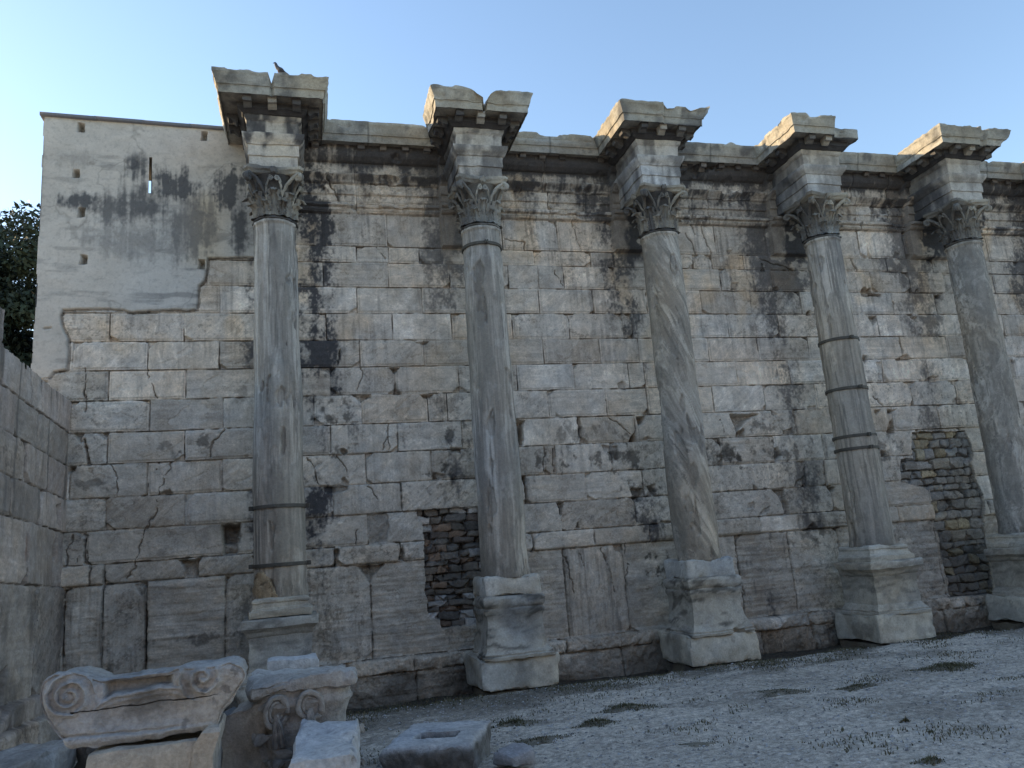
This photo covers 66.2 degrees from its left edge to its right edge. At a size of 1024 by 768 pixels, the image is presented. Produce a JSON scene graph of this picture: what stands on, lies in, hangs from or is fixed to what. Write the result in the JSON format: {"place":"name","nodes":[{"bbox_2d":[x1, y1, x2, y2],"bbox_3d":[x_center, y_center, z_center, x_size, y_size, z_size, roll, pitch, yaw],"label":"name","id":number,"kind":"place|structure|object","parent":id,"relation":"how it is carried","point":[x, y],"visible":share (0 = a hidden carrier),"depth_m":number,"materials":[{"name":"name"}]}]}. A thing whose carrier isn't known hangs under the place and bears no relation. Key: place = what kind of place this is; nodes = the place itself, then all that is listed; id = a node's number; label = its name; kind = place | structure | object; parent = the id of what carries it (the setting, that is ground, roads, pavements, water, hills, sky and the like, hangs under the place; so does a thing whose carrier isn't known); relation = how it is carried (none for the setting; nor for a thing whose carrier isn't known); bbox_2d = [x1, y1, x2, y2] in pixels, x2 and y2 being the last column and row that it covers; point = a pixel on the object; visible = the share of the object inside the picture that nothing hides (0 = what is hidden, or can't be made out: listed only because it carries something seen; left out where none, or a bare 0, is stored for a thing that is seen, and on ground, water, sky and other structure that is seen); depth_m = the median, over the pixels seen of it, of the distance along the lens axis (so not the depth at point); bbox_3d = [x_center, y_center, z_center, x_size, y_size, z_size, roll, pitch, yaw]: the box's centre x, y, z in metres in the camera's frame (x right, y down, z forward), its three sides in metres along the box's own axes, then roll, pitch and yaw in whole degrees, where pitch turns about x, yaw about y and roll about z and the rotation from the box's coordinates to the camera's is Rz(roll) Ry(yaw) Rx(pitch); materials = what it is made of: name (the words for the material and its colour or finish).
{"place":"outdoors","nodes":[
{"label":"outdoors","id":0,"kind":"place"},
{"bbox_2d":[0,0,1023,338],"label":"sky","id":1,"kind":"structure","parent":0,"point":[888,71],"materials":[{"name":"blue"}]},
{"bbox_2d":[73,626,1023,767],"bbox_3d":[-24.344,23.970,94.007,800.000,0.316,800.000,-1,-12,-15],"label":"ground","id":2,"kind":"structure","parent":0,"point":[786,718],"depth_m":8.99,"materials":[{"name":"grey gravel"}]},
{"bbox_2d":[0,200,39,368],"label":"broadleaf tree","id":3,"kind":"object","parent":2,"relation":"on","point":[18,261],"visible":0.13,"depth_m":21.13,"materials":[{"name":"leaves"},{"name":"bark"}]},
{"bbox_2d":[0,307,71,750],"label":"return wall","id":4,"kind":"structure","parent":2,"relation":"on","point":[35,410],"depth_m":10.31,"materials":[{"name":"stone"}]},
{"bbox_2d":[0,740,75,767],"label":"block","id":5,"kind":"object","parent":2,"relation":"on","point":[55,754],"depth_m":6.88,"materials":[{"name":"stone"}]},
{"bbox_2d":[74,747,97,767],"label":"dark rubble","id":6,"kind":"object","parent":2,"relation":"on","point":[82,753],"visible":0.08,"depth_m":7.19,"materials":[{"name":"stone"}]},
{"bbox_2d":[86,713,225,767],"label":"stone pier","id":7,"kind":"structure","parent":2,"relation":"on","point":[201,749],"depth_m":5.26,"materials":[{"name":"grey stone"}]},
{"bbox_2d":[40,656,247,748],"bbox_3d":[-2.560,2.226,5.591,1.307,0.511,0.589,-1,-12,-15],"label":"ionic capital","id":8,"kind":"object","parent":7,"relation":"on","point":[91,706],"visible":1,"depth_m":5.37,"materials":[{"name":"stone"}]},
{"bbox_2d":[221,707,235,766],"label":"dark rubble","id":9,"kind":"object","parent":2,"relation":"on","point":[229,711],"visible":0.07,"depth_m":6.94,"materials":[{"name":"stone"}]},
{"bbox_2d":[221,700,267,767],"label":"grey block","id":10,"kind":"object","parent":2,"relation":"on","point":[244,722],"depth_m":6.03,"materials":[{"name":"stone"}]},
{"bbox_2d":[211,66,328,704],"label":"marble column","id":11,"kind":"structure","parent":2,"relation":"on","point":[276,126],"depth_m":12.15,"materials":[{"name":"stone"}]},
{"bbox_2d":[274,62,284,72],"bbox_3d":[-3.712,-5.052,12.592,0.131,0.224,0.190,-15,-16,42],"label":"pigeon","id":12,"kind":"object","parent":11,"relation":"on","point":[279,69],"visible":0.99,"depth_m":12.56,"materials":[{"name":"grey"}]},
{"bbox_2d":[288,718,360,767],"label":"sloping block","id":13,"kind":"object","parent":2,"relation":"on","point":[331,744],"depth_m":5.49,"materials":[{"name":"stone"}]},
{"bbox_2d":[379,720,490,767],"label":"socketed block","id":14,"kind":"object","parent":2,"relation":"on","point":[460,744],"depth_m":7.53,"materials":[{"name":"stone"}]},
{"bbox_2d":[423,84,559,695],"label":"marble column","id":15,"kind":"structure","parent":2,"relation":"on","point":[472,135],"depth_m":12.80,"materials":[{"name":"stone"}]},
{"bbox_2d":[493,743,534,766],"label":"rough stone","id":16,"kind":"object","parent":2,"relation":"on","point":[517,754],"visible":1,"depth_m":7.43,"materials":[{"name":"grey stone"}]},
{"bbox_2d":[491,716,546,728],"bbox_3d":[0.051,4.029,9.393,0.765,0.114,0.344,-4,-12,-2],"label":"weed patch","id":17,"kind":"object","parent":2,"relation":"on","point":[513,722],"visible":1,"depth_m":9.34,"materials":[{"name":"green plant"}]},
{"bbox_2d":[31,112,1023,711],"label":"ancient wall","id":18,"kind":"structure","parent":2,"relation":"on","point":[143,342],"depth_m":13.94,"materials":[{"name":"stone"}]},
{"bbox_2d":[504,733,580,745],"bbox_3d":[0.336,3.846,8.513,0.848,0.083,0.365,-1,-12,-15],"label":"weed patch","id":19,"kind":"object","parent":2,"relation":"on","point":[546,739],"visible":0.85,"depth_m":8.47,"materials":[{"name":"green plant"}]},
{"bbox_2d":[571,716,620,728],"bbox_3d":[0.950,3.859,8.998,0.603,0.121,0.375,-7,-12,11],"label":"weed patch","id":20,"kind":"object","parent":2,"relation":"on","point":[595,722],"visible":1,"depth_m":8.94,"materials":[{"name":"green plant"}]},
{"bbox_2d":[593,702,670,713],"bbox_3d":[1.461,3.978,9.709,1.020,0.109,0.479,-5,-12,3],"label":"weed patch","id":21,"kind":"object","parent":2,"relation":"on","point":[620,707],"visible":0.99,"depth_m":9.65,"materials":[{"name":"green plant"}]},
{"bbox_2d":[593,98,760,671],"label":"marble column","id":22,"kind":"structure","parent":2,"relation":"on","point":[641,143],"depth_m":13.67,"materials":[{"name":"stone"}]},
{"bbox_2d":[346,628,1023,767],"bbox_3d":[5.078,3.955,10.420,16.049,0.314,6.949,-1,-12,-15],"label":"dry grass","id":23,"kind":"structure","parent":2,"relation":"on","point":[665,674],"depth_m":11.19,"materials":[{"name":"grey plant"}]},
{"bbox_2d":[678,741,718,746],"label":"weed patch","id":24,"kind":"object","parent":2,"relation":"on","point":[697,744],"visible":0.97,"depth_m":7.79,"materials":[{"name":"green plant"}]},
{"bbox_2d":[754,687,816,698],"bbox_3d":[3.489,3.884,9.942,0.913,0.090,0.384,-3,-12,-9],"label":"weed patch","id":25,"kind":"object","parent":2,"relation":"on","point":[775,692],"visible":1,"depth_m":9.89,"materials":[{"name":"green plant"}]},
{"bbox_2d":[754,112,935,647],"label":"marble column","id":26,"kind":"structure","parent":2,"relation":"on","point":[876,565],"depth_m":14.55,"materials":[{"name":"stone"}]},
{"bbox_2d":[831,682,877,691],"bbox_3d":[4.434,3.843,10.013,0.724,0.095,0.313,1,-13,-23],"label":"weed patch","id":27,"kind":"object","parent":2,"relation":"on","point":[854,686],"visible":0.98,"depth_m":9.97,"materials":[{"name":"green plant"}]},
{"bbox_2d":[898,716,910,722],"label":"weed patch","id":28,"kind":"object","parent":2,"relation":"on","point":[905,719],"visible":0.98,"depth_m":8.07,"materials":[{"name":"green plant"}]},
{"bbox_2d":[910,754,944,765],"bbox_3d":[3.547,3.171,6.646,0.359,0.092,0.206,4,-15,-36],"label":"weed patch","id":29,"kind":"object","parent":2,"relation":"on","point":[933,760],"visible":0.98,"depth_m":6.62,"materials":[{"name":"green plant"}]},
{"bbox_2d":[906,660,983,671],"bbox_3d":[6.081,3.902,10.909,1.363,0.125,0.648,4,-14,-34],"label":"weed patch","id":30,"kind":"object","parent":2,"relation":"on","point":[952,666],"visible":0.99,"depth_m":10.82,"materials":[{"name":"green plant"}]},
{"bbox_2d":[892,123,1023,629],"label":"marble column","id":31,"kind":"structure","parent":2,"relation":"on","point":[938,163],"depth_m":15.76,"materials":[{"name":"stone"}]},
{"bbox_2d":[1016,162,1023,182],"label":"marble column","id":32,"kind":"structure","parent":2,"relation":"on","point":[1022,167],"depth_m":17.84,"materials":[{"name":"stone"}]},
{"bbox_3d":[-1.684,3.454,6.228,0.806,0.203,0.810,-1,-12,-15],"label":"support stone","id":33,"kind":"object","parent":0,"visible":0},
{"bbox_2d":[245,664,364,767],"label":"corinthian capital","id":34,"kind":"object","parent":33,"relation":"on","point":[289,699],"visible":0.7,"depth_m":6.10,"materials":[{"name":"stone"}]},
{"bbox_2d":[267,653,318,670],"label":"upright block","id":35,"kind":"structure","parent":34,"relation":"on","point":[294,662],"depth_m":6.93,"materials":[{"name":"stone"}]}
]}

